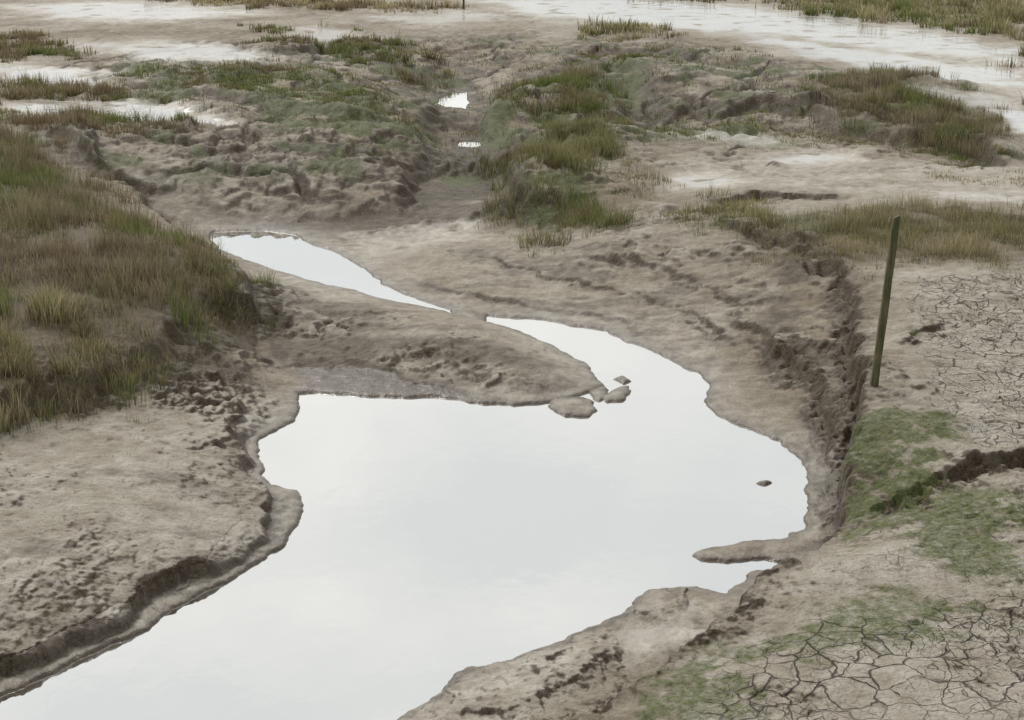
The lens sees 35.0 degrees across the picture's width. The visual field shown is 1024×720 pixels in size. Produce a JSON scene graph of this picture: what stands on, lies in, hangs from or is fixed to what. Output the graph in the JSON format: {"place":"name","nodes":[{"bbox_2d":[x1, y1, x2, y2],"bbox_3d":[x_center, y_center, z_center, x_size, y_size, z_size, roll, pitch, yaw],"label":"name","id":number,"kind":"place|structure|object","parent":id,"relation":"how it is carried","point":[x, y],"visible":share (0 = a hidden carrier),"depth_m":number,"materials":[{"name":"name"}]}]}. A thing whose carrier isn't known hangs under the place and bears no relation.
{"place":"outdoors","nodes":[
{"label":"outdoors","id":0,"kind":"place"},
{"bbox_2d":[0,90,807,719],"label":"creek water","id":1,"kind":"structure","parent":0,"point":[428,550],"depth_m":12.75,"materials":[{"name":"grey liquid"}]},
{"bbox_2d":[0,112,1022,497],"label":"sedge sprouts","id":2,"kind":"object","parent":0,"point":[4,424],"visible":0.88,"depth_m":18.59,"materials":[{"name":"green plant"}]},
{"bbox_2d":[0,0,1023,719],"bbox_3d":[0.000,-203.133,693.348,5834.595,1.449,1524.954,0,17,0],"label":"mudflat ground","id":3,"kind":"structure","parent":0,"point":[890,586],"depth_m":17.53,"materials":[{"name":"soil"}]},
{"bbox_2d":[0,0,1023,451],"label":"marsh grass","id":4,"kind":"structure","parent":3,"relation":"on","point":[20,210],"depth_m":24.54,"materials":[{"name":"green plant"}]},
{"bbox_2d":[870,215,899,386],"bbox_3d":[3.263,-0.344,14.317,0.185,1.902,0.057,0,17,0],"label":"wooden stake","id":5,"kind":"object","parent":3,"relation":"on","point":[883,316],"visible":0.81,"depth_m":14.25,"materials":[{"name":"green wood"}]}
]}

